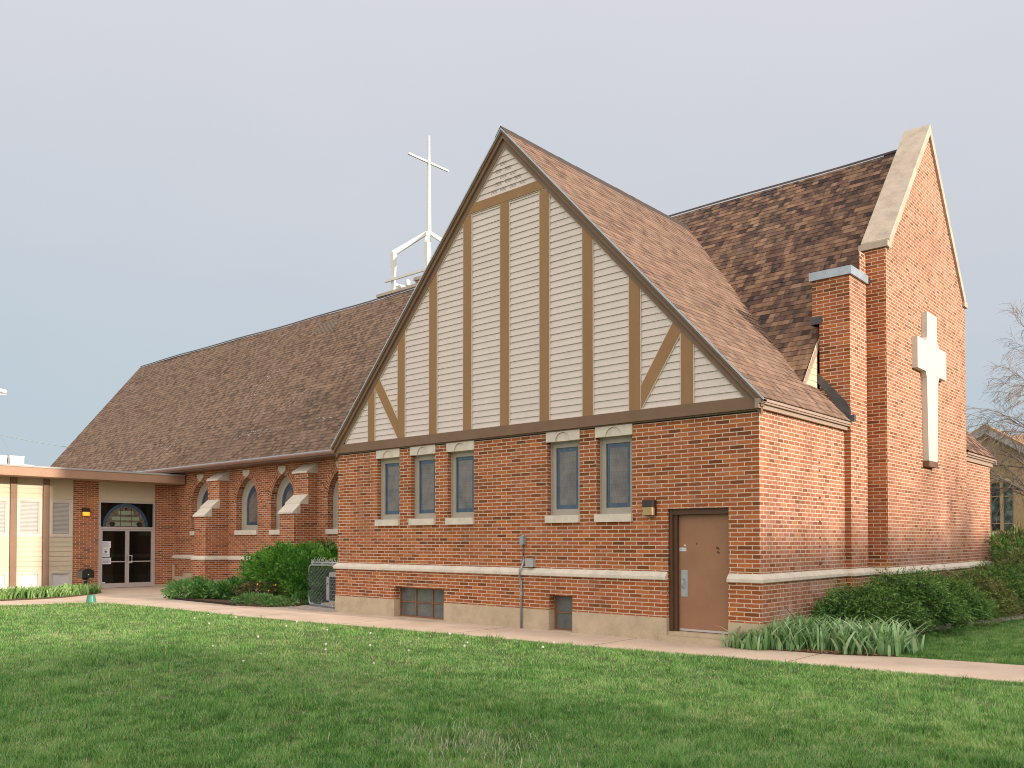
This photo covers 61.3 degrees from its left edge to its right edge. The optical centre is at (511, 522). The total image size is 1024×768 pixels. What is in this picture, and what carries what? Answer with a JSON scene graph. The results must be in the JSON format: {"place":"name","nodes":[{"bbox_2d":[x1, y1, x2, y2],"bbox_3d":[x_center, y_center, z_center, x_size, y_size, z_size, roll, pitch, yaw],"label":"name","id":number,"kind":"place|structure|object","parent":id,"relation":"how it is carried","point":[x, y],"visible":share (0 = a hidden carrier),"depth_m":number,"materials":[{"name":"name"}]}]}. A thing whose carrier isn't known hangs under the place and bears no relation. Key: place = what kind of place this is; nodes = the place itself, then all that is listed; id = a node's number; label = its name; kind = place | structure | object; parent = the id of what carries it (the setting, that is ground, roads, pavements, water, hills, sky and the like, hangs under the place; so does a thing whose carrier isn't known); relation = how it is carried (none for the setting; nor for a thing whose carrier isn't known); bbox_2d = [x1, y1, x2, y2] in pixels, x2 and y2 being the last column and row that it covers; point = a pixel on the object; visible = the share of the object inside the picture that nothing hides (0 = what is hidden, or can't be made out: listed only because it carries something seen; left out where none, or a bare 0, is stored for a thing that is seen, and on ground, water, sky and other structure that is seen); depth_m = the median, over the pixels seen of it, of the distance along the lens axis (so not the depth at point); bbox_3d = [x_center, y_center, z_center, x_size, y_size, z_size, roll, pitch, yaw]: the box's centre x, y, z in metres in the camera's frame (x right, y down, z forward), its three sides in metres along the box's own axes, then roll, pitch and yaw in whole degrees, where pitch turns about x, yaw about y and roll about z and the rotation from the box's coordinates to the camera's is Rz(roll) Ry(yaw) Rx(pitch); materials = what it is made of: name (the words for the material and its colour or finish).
{"place":"outdoors","nodes":[
{"label":"outdoors","id":0,"kind":"place"},
{"bbox_2d":[280,605,336,611],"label":"paving","id":1,"kind":"structure","parent":0,"point":[316,608],"depth_m":20.83,"materials":[{"name":"beige concrete"}]},
{"bbox_2d":[308,557,337,607],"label":"chain link gate","id":2,"kind":"structure","parent":1,"relation":"on","point":[326,563],"depth_m":21.33,"materials":[{"name":"metal"}]},
{"bbox_2d":[321,572,335,605],"bbox_3d":[-4.101,1.690,21.939,1.100,0.870,0.980,-1,-2,41],"label":"air conditioner","id":3,"kind":"object","parent":1,"relation":"on","point":[329,591],"visible":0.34,"depth_m":21.84,"materials":[{"name":"metal"}]},
{"bbox_2d":[0,601,1023,767],"bbox_3d":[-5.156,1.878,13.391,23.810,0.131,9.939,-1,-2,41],"label":"lawn grass","id":4,"kind":"structure","parent":0,"point":[964,744],"depth_m":8.51,"materials":[{"name":"green plant"}]},
{"bbox_2d":[324,714,608,767],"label":"grass tuft","id":5,"kind":"object","parent":4,"relation":"on","point":[467,740],"visible":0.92,"depth_m":6.86,"materials":[{"name":"green plant"}]},
{"bbox_2d":[0,586,1023,682],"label":"sidewalk","id":6,"kind":"structure","parent":0,"point":[152,596],"depth_m":14.90,"materials":[{"name":"concrete"}]},
{"bbox_2d":[86,595,95,602],"bbox_3d":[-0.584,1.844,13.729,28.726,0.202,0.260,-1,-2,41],"label":"green pot","id":7,"kind":"object","parent":6,"relation":"on","point":[90,598],"visible":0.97,"depth_m":23.05,"materials":[{"name":"plastic"}]},
{"bbox_2d":[172,597,235,605],"bbox_3d":[-8.585,2.122,23.600,0.820,0.075,4.497,1,-1,-34],"label":"bed edging","id":8,"kind":"object","parent":6,"relation":"on","point":[213,602],"visible":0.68,"depth_m":23.00,"materials":[{"name":"brown soil"}]},
{"bbox_2d":[186,591,325,606],"bbox_3d":[-8.102,2.193,25.442,8.950,0.090,3.780,-1,-2,41],"label":"planting bed","id":9,"kind":"object","parent":6,"relation":"on","point":[227,601],"visible":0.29,"depth_m":22.32,"materials":[{"name":"brown soil"}]},
{"bbox_2d":[160,574,227,599],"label":"peony plant","id":10,"kind":"object","parent":9,"relation":"on","point":[193,590],"visible":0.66,"depth_m":24.26,"materials":[{"name":"green plant"}]},
{"bbox_2d":[210,575,254,598],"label":"peony plant","id":11,"kind":"object","parent":9,"relation":"on","point":[228,584],"visible":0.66,"depth_m":23.89,"materials":[{"name":"green plant"}]},
{"bbox_2d":[232,579,294,601],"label":"flowering shrub","id":12,"kind":"object","parent":9,"relation":"on","point":[249,587],"visible":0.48,"depth_m":23.23,"materials":[{"name":"green plant"}]},
{"bbox_2d":[229,591,299,606],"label":"groundcover plant","id":13,"kind":"object","parent":9,"relation":"on","point":[267,599],"visible":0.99,"depth_m":21.89,"materials":[{"name":"green plant"}]},
{"bbox_2d":[234,537,337,600],"bbox_3d":[-5.848,1.293,23.843,4.730,1.801,2.507,-1,-2,41],"label":"rounded shrub","id":14,"kind":"object","parent":9,"relation":"on","point":[294,561],"visible":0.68,"depth_m":23.13,"materials":[{"name":"green plant"}]},
{"bbox_2d":[290,590,323,604],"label":"fern clump","id":15,"kind":"object","parent":9,"relation":"on","point":[299,596],"visible":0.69,"depth_m":22.40,"materials":[{"name":"green plant"}]},
{"bbox_2d":[0,0,1023,498],"label":"sky","id":16,"kind":"structure","parent":0,"point":[177,177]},
{"bbox_2d":[897,618,1023,664],"bbox_3d":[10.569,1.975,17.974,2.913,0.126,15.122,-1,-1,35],"label":"side lawn grass","id":17,"kind":"structure","parent":0,"point":[993,639],"depth_m":13.63,"materials":[{"name":"green plant"}]},
{"label":"ground","id":18,"kind":"structure","parent":0,"visible":0},
{"bbox_2d":[0,593,96,600],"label":"annex bed","id":19,"kind":"object","parent":18,"relation":"on","point":[12,599],"visible":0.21,"depth_m":24.48,"materials":[{"name":"brown soil"}]},
{"bbox_2d":[0,589,12,599],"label":"iris plant","id":20,"kind":"object","parent":19,"relation":"on","point":[8,595],"visible":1,"depth_m":24.11,"materials":[{"name":"green plant"}]},
{"bbox_2d":[25,586,41,597],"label":"iris plant","id":21,"kind":"object","parent":19,"relation":"on","point":[36,594],"visible":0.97,"depth_m":24.66,"materials":[{"name":"green plant"}]},
{"bbox_2d":[76,584,88,594],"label":"iris plant","id":22,"kind":"object","parent":19,"relation":"on","point":[85,590],"visible":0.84,"depth_m":26.19,"materials":[{"name":"green plant"}]},
{"bbox_2d":[77,569,93,584],"bbox_3d":[-13.618,1.859,27.619,0.445,0.789,0.374,-1,-2,41],"label":"mailbox","id":23,"kind":"object","parent":19,"relation":"on","point":[85,575],"visible":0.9,"depth_m":27.52,"materials":[{"name":"paint"}]},
{"bbox_2d":[82,569,93,577],"bbox_3d":[-13.468,1.607,27.491,0.044,0.291,0.374,-1,-2,41],"label":"door","id":24,"kind":"structure","parent":23,"relation":"in","point":[87,573],"depth_m":27.47,"materials":[{"name":"paint"}]},
{"bbox_2d":[0,464,184,588],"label":"annex","id":25,"kind":"object","parent":18,"relation":"on","point":[49,535],"visible":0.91,"depth_m":29.35,"materials":[{"name":"brick"}]},
{"bbox_2d":[0,455,6,463],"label":"rooftop unit","id":26,"kind":"object","parent":25,"relation":"on","point":[3,459],"visible":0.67,"depth_m":34.42,"materials":[{"name":"white metal"}]},
{"bbox_2d":[0,572,8,588],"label":"frosted window","id":27,"kind":"structure","parent":25,"relation":"in","point":[4,576],"depth_m":27.57,"materials":[{"name":"white glass"}]},
{"bbox_2d":[0,497,9,536],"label":"blind window","id":28,"kind":"structure","parent":25,"relation":"in","point":[4,502],"depth_m":27.62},
{"bbox_2d":[7,455,24,464],"bbox_3d":[-20.255,-2.168,35.079,0.935,1.030,0.560,-1,-2,41],"label":"rooftop unit","id":29,"kind":"object","parent":25,"relation":"on","point":[16,460],"visible":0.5,"depth_m":34.77,"materials":[{"name":"white metal"}]},
{"bbox_2d":[16,571,41,588],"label":"frosted window","id":30,"kind":"structure","parent":25,"relation":"in","point":[24,579],"depth_m":28.13,"materials":[{"name":"white glass"}]},
{"bbox_2d":[17,498,41,536],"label":"blind window","id":31,"kind":"structure","parent":25,"relation":"in","point":[29,510],"depth_m":28.18,"materials":[{"name":"white plastic"}]},
{"bbox_2d":[49,570,71,586],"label":"frosted window","id":32,"kind":"structure","parent":25,"relation":"in","point":[56,578],"depth_m":28.85,"materials":[{"name":"beige glass"}]},
{"bbox_2d":[49,499,72,536],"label":"blind window","id":33,"kind":"structure","parent":25,"relation":"in","point":[61,510],"depth_m":28.92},
{"bbox_2d":[82,508,89,515],"bbox_3d":[-14.505,-0.367,29.437,0.129,0.265,0.225,-1,-2,41],"label":"wall lamp","id":34,"kind":"object","parent":25,"relation":"attached to","point":[85,511],"visible":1,"depth_m":29.38,"materials":[{"name":"yellow glass"}]},
{"bbox_2d":[102,548,109,556],"bbox_3d":[-14.081,1.030,29.990,0.004,0.305,0.250,-1,-2,41],"label":"paper notice","id":35,"kind":"object","parent":25,"relation":"attached to","point":[105,552],"visible":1,"depth_m":29.99,"materials":[{"name":"white paper"}]},
{"bbox_2d":[102,541,110,547],"bbox_3d":[-14.071,0.757,30.007,0.004,0.230,0.300,-1,-2,41],"label":"paper notice","id":36,"kind":"object","parent":25,"relation":"attached to","point":[106,544],"visible":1,"depth_m":30.01,"materials":[{"name":"white paper"}]},
{"bbox_2d":[100,529,126,587],"bbox_3d":[-13.901,1.243,30.177,0.075,2.043,0.930,-1,-2,41],"label":"glazed door","id":37,"kind":"structure","parent":25,"relation":"in","point":[114,575],"depth_m":30.22,"materials":[{"name":"black glass"}]},
{"bbox_2d":[101,502,152,526],"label":"transom window","id":38,"kind":"structure","parent":25,"relation":"in","point":[112,514],"depth_m":30.55,"materials":[{"name":"multicoloured glass"}]},
{"bbox_2d":[127,529,152,586],"bbox_3d":[-13.268,1.257,30.861,0.120,2.043,0.928,-1,-2,41],"label":"glazed door","id":39,"kind":"structure","parent":25,"relation":"in","point":[139,541],"depth_m":30.88,"materials":[{"name":"black glass"}]},
{"bbox_2d":[50,124,996,646],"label":"church","id":40,"kind":"structure","parent":18,"relation":"on","point":[564,366],"depth_m":16.99,"materials":[{"name":"brick"}]},
{"bbox_2d":[189,474,207,534],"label":"lancet window","id":41,"kind":"structure","parent":40,"relation":"in","point":[202,498],"depth_m":30.94,"materials":[{"name":"stone"}]},
{"bbox_2d":[233,469,260,534],"bbox_3d":[-8.697,-0.692,28.723,1.690,2.185,0.365,-1,-2,41],"label":"lancet window","id":42,"kind":"structure","parent":40,"relation":"in","point":[251,496],"depth_m":28.90,"materials":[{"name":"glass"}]},
{"bbox_2d":[267,465,293,534],"bbox_3d":[-7.151,-0.720,27.361,1.690,2.185,0.365,-1,-2,41],"label":"lancet window","id":43,"kind":"structure","parent":40,"relation":"in","point":[285,491],"depth_m":27.61,"materials":[{"name":"stone"}]},
{"bbox_2d":[323,461,337,533],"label":"lancet window","id":44,"kind":"structure","parent":40,"relation":"in","point":[334,469],"depth_m":25.79,"materials":[{"name":"stone"}]},
{"bbox_2d":[375,448,399,525],"bbox_3d":[-2.669,-0.781,19.038,0.780,1.697,0.255,-1,-2,41],"label":"window","id":45,"kind":"structure","parent":40,"relation":"in","point":[390,459],"depth_m":19.11,"materials":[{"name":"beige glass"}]},
{"bbox_2d":[384,136,448,289],"bbox_3d":[-2.996,-10.998,30.852,2.380,5.670,2.002,-1,-2,41],"label":"rooftop cross","id":46,"kind":"object","parent":40,"relation":"on","point":[428,233],"visible":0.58,"depth_m":30.73,"materials":[{"name":"white metal"}]},
{"bbox_2d":[392,587,443,620],"bbox_3d":[-1.921,1.720,18.296,1.585,0.680,0.240,-1,-2,41],"label":"basement window","id":47,"kind":"structure","parent":40,"relation":"in","point":[415,603],"depth_m":18.42,"materials":[{"name":"glass"}]},
{"bbox_2d":[408,445,435,524],"bbox_3d":[-1.833,-0.796,18.301,0.780,1.697,0.255,-1,-2,41],"label":"window","id":48,"kind":"structure","parent":40,"relation":"in","point":[424,455],"depth_m":18.37,"materials":[{"name":"beige glass"}]},
{"bbox_2d":[445,440,473,524],"bbox_3d":[-0.994,-0.811,17.562,0.785,1.697,0.255,-1,-2,41],"label":"window","id":49,"kind":"structure","parent":40,"relation":"in","point":[462,453],"depth_m":17.63,"materials":[{"name":"grey glass"}]},
{"bbox_2d":[519,535,525,627],"bbox_3d":[0.188,1.123,16.291,0.103,1.790,0.135,-1,-2,41],"label":"conduit pipe","id":50,"kind":"object","parent":40,"relation":"attached to","point":[522,539],"visible":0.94,"depth_m":16.29,"materials":[{"name":"metal"}]},
{"bbox_2d":[525,558,535,566],"bbox_3d":[0.344,0.746,16.194,0.190,0.160,0.087,-1,-2,41],"label":"junction box","id":51,"kind":"object","parent":40,"relation":"attached to","point":[530,562],"visible":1,"depth_m":16.15,"materials":[{"name":"grey metal"}]},
{"bbox_2d":[547,595,572,632],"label":"basement window","id":52,"kind":"structure","parent":40,"relation":"in","point":[562,604],"depth_m":15.91,"materials":[{"name":"glass"}]},
{"bbox_2d":[545,429,579,522],"bbox_3d":[0.980,-0.848,15.823,0.778,1.697,0.255,-1,-2,41],"label":"window","id":53,"kind":"structure","parent":40,"relation":"in","point":[565,450],"depth_m":15.88,"materials":[{"name":"grey glass"}]},
{"bbox_2d":[594,424,632,521],"bbox_3d":[1.820,-0.863,15.082,0.779,1.697,0.255,-1,-2,41],"label":"window","id":54,"kind":"structure","parent":40,"relation":"in","point":[616,440],"depth_m":15.13,"materials":[{"name":"grey glass"}]},
{"bbox_2d":[642,500,656,515],"bbox_3d":[2.297,-0.250,14.452,0.190,0.260,0.150,-1,-2,41],"label":"wall lamp","id":55,"kind":"object","parent":40,"relation":"attached to","point":[649,507],"visible":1,"depth_m":14.40,"materials":[{"name":"yellow glass"}]},
{"bbox_2d":[679,514,728,633],"bbox_3d":[3.118,0.820,13.993,0.950,1.910,0.100,-1,-2,41],"label":"door","id":56,"kind":"structure","parent":40,"relation":"in","point":[703,539],"depth_m":14.01,"materials":[{"name":"paint"}]},
{"bbox_2d":[912,312,945,467],"bbox_3d":[8.894,-2.799,18.389,0.123,3.250,2.040,-1,-2,41],"label":"wall cross","id":57,"kind":"object","parent":40,"relation":"attached to","point":[928,359],"depth_m":18.18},
{"bbox_2d":[730,605,1023,656],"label":"mulch bed","id":58,"kind":"object","parent":18,"relation":"on","point":[883,655],"visible":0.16,"depth_m":12.72,"materials":[{"name":"brown soil"}]},
{"bbox_2d":[722,630,744,647],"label":"iris plant","id":59,"kind":"object","parent":58,"relation":"on","point":[736,641],"visible":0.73,"depth_m":13.27,"materials":[{"name":"green plant"}]},
{"bbox_2d":[716,625,752,648],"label":"iris plant","id":60,"kind":"object","parent":58,"relation":"on","point":[736,636],"visible":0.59,"depth_m":13.34,"materials":[{"name":"green plant"}]},
{"bbox_2d":[745,628,762,649],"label":"iris plant","id":61,"kind":"object","parent":58,"relation":"on","point":[754,646],"visible":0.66,"depth_m":13.08,"materials":[{"name":"green plant"}]},
{"bbox_2d":[727,625,784,648],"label":"iris plant","id":62,"kind":"object","parent":58,"relation":"on","point":[745,644],"visible":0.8,"depth_m":13.14,"materials":[{"name":"green plant"}]},
{"bbox_2d":[748,621,790,649],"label":"iris plant","id":63,"kind":"object","parent":58,"relation":"on","point":[763,645],"visible":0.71,"depth_m":13.02,"materials":[{"name":"green plant"}]},
{"bbox_2d":[753,616,787,650],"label":"iris plant","id":64,"kind":"object","parent":58,"relation":"on","point":[770,641],"visible":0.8,"depth_m":13.03,"materials":[{"name":"green plant"}]},
{"bbox_2d":[757,624,795,649],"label":"iris plant","id":65,"kind":"object","parent":58,"relation":"on","point":[782,643],"visible":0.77,"depth_m":13.01,"materials":[{"name":"green plant"}]},
{"bbox_2d":[775,624,802,650],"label":"iris plant","id":66,"kind":"object","parent":58,"relation":"on","point":[778,645],"visible":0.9,"depth_m":12.94,"materials":[{"name":"green plant"}]},
{"bbox_2d":[772,617,815,650],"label":"iris plant","id":67,"kind":"object","parent":58,"relation":"on","point":[787,641],"visible":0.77,"depth_m":12.99,"materials":[{"name":"green plant"}]},
{"bbox_2d":[774,614,818,641],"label":"iris plant","id":68,"kind":"object","parent":58,"relation":"on","point":[787,621],"visible":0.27,"depth_m":13.26,"materials":[{"name":"green plant"}]},
{"bbox_2d":[786,615,814,644],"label":"iris plant","id":69,"kind":"object","parent":58,"relation":"on","point":[798,631],"visible":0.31,"depth_m":13.12,"materials":[{"name":"green plant"}]},
{"bbox_2d":[787,624,822,649],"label":"iris plant","id":70,"kind":"object","parent":58,"relation":"on","point":[804,642],"visible":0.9,"depth_m":12.90,"materials":[{"name":"green plant"}]},
{"bbox_2d":[779,603,835,642],"bbox_3d":[4.419,1.574,13.336,1.258,0.705,0.384,-1,-1,35],"label":"tall iris","id":71,"kind":"object","parent":58,"relation":"on","point":[827,625],"visible":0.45,"depth_m":13.28,"materials":[{"name":"green plant"}]},
{"bbox_2d":[782,615,847,646],"bbox_3d":[4.672,1.662,13.252,1.060,0.515,0.605,0,-1,6],"label":"iris plant","id":72,"kind":"object","parent":58,"relation":"on","point":[815,627],"visible":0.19,"depth_m":13.14,"materials":[{"name":"green plant"}]},
{"bbox_2d":[799,623,832,647],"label":"iris plant","id":73,"kind":"object","parent":58,"relation":"on","point":[814,642],"visible":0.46,"depth_m":12.93,"materials":[{"name":"green plant"}]},
{"bbox_2d":[811,626,829,652],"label":"iris plant","id":74,"kind":"object","parent":58,"relation":"on","point":[819,645],"visible":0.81,"depth_m":12.76,"materials":[{"name":"green plant"}]},
{"bbox_2d":[803,627,839,652],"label":"iris plant","id":75,"kind":"object","parent":58,"relation":"on","point":[837,646],"visible":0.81,"depth_m":12.75,"materials":[{"name":"green plant"}]},
{"bbox_2d":[770,646,895,655],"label":"leaf litter","id":76,"kind":"object","parent":58,"relation":"on","point":[819,651],"visible":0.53,"depth_m":12.66,"materials":[{"name":"brown plant"}]},
{"bbox_2d":[826,621,849,649],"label":"iris plant","id":77,"kind":"object","parent":58,"relation":"on","point":[842,637],"visible":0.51,"depth_m":12.72,"materials":[{"name":"green plant"}]},
{"bbox_2d":[822,615,854,650],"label":"iris plant","id":78,"kind":"object","parent":58,"relation":"on","point":[840,631],"visible":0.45,"depth_m":12.77,"materials":[{"name":"green plant"}]},
{"bbox_2d":[813,618,868,653],"bbox_3d":[4.801,1.659,12.753,0.953,0.501,0.502,-1,-1,30],"label":"iris plant","id":79,"kind":"object","parent":58,"relation":"on","point":[847,627],"visible":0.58,"depth_m":12.70,"materials":[{"name":"green plant"}]},
{"bbox_2d":[827,615,876,652],"bbox_3d":[4.961,1.649,12.775,0.613,0.522,1.074,1,-2,-42],"label":"iris plant","id":80,"kind":"object","parent":58,"relation":"on","point":[836,621],"visible":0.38,"depth_m":12.67,"materials":[{"name":"green plant"}]},
{"bbox_2d":[839,629,868,654],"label":"iris plant","id":81,"kind":"object","parent":58,"relation":"on","point":[851,638],"visible":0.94,"depth_m":12.49,"materials":[{"name":"green plant"}]},
{"bbox_2d":[834,622,887,655],"bbox_3d":[5.040,1.685,12.562,0.837,0.440,0.441,-1,-1,31],"label":"iris plant","id":82,"kind":"object","parent":58,"relation":"on","point":[868,645],"visible":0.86,"depth_m":12.50,"materials":[{"name":"green plant"}]},
{"bbox_2d":[842,622,892,653],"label":"iris plant","id":83,"kind":"object","parent":58,"relation":"on","point":[875,649],"visible":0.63,"depth_m":12.55,"materials":[{"name":"green plant"}]},
{"bbox_2d":[808,575,942,635],"bbox_3d":[5.885,1.439,14.751,2.494,1.072,2.489,0,-1,-2],"label":"juniper","id":84,"kind":"object","parent":58,"relation":"on","point":[864,604],"visible":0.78,"depth_m":14.18,"materials":[{"name":"green plant"}]},
{"bbox_2d":[859,623,899,654],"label":"iris plant","id":85,"kind":"object","parent":58,"relation":"on","point":[877,638],"visible":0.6,"depth_m":12.52,"materials":[{"name":"green plant"}]},
{"bbox_2d":[872,621,908,655],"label":"iris plant","id":86,"kind":"object","parent":58,"relation":"on","point":[880,649],"visible":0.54,"depth_m":12.44,"materials":[{"name":"green plant"}]},
{"bbox_2d":[865,620,916,655],"bbox_3d":[5.482,1.646,12.371,0.512,0.511,0.971,-1,-2,41],"label":"iris plant","id":87,"kind":"object","parent":58,"relation":"on","point":[899,646],"visible":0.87,"depth_m":12.34,"materials":[{"name":"green plant"}]},
{"bbox_2d":[868,621,917,650],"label":"iris plant","id":88,"kind":"object","parent":58,"relation":"on","point":[908,639],"visible":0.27,"depth_m":12.65,"materials":[{"name":"green plant"}]},
{"bbox_2d":[869,613,934,651],"bbox_3d":[5.782,1.652,12.943,1.075,0.522,0.614,-1,-2,40],"label":"iris plant","id":89,"kind":"object","parent":58,"relation":"on","point":[916,639],"visible":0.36,"depth_m":12.84,"materials":[{"name":"green plant"}]},
{"bbox_2d":[890,623,917,651],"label":"iris plant","id":90,"kind":"object","parent":58,"relation":"on","point":[906,649],"visible":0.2,"depth_m":12.76,"materials":[{"name":"green plant"}]},
{"bbox_2d":[890,623,924,650],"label":"iris plant","id":91,"kind":"object","parent":58,"relation":"on","point":[922,644],"visible":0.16,"depth_m":12.90,"materials":[{"name":"green plant"}]},
{"bbox_2d":[842,564,977,633],"bbox_3d":[7.002,1.352,15.621,2.446,1.283,2.896,0,-1,18],"label":"juniper","id":92,"kind":"object","parent":58,"relation":"on","point":[941,602],"visible":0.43,"depth_m":14.98,"materials":[{"name":"green plant"}]},
{"bbox_2d":[892,565,1006,627],"bbox_3d":[8.307,1.426,16.804,2.418,1.211,3.236,-1,-2,41],"label":"juniper","id":93,"kind":"object","parent":58,"relation":"on","point":[976,603],"visible":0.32,"depth_m":16.21,"materials":[{"name":"green plant"}]},
{"bbox_2d":[908,614,1023,632],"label":"stone edging","id":94,"kind":"object","parent":58,"relation":"on","point":[948,626],"visible":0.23,"depth_m":17.26,"materials":[{"name":"grey stone"}]},
{"bbox_2d":[939,563,1023,621],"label":"juniper","id":95,"kind":"object","parent":58,"relation":"on","point":[1005,601],"visible":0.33,"depth_m":17.32,"materials":[{"name":"green plant"}]},
{"bbox_2d":[950,558,1023,613],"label":"juniper","id":96,"kind":"object","parent":58,"relation":"on","point":[1016,575],"visible":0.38,"depth_m":18.75,"materials":[{"name":"green plant"}]},
{"bbox_2d":[974,552,1023,604],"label":"juniper","id":97,"kind":"object","parent":58,"relation":"on","point":[1017,560],"visible":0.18,"depth_m":20.59,"materials":[{"name":"green plant"}]},
{"bbox_2d":[986,521,1023,570],"bbox_3d":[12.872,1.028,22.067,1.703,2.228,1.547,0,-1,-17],"label":"yew bush","id":98,"kind":"object","parent":58,"relation":"on","point":[992,558],"visible":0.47,"depth_m":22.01,"materials":[{"name":"green plant"}]},
{"bbox_2d":[966,300,1023,528],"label":"bare tree","id":99,"kind":"object","parent":18,"relation":"on","point":[1008,457],"visible":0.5,"depth_m":30.17,"materials":[{"name":"brown plant"}]},
{"bbox_2d":[971,426,1023,562],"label":"house","id":100,"kind":"structure","parent":18,"relation":"on","point":[1009,520],"depth_m":39.48,"materials":[{"name":"beige brick"}]},
{"bbox_2d":[990,481,1014,534],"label":"window","id":101,"kind":"structure","parent":100,"relation":"in","point":[1008,521],"depth_m":39.57,"materials":[{"name":"beige glass"}]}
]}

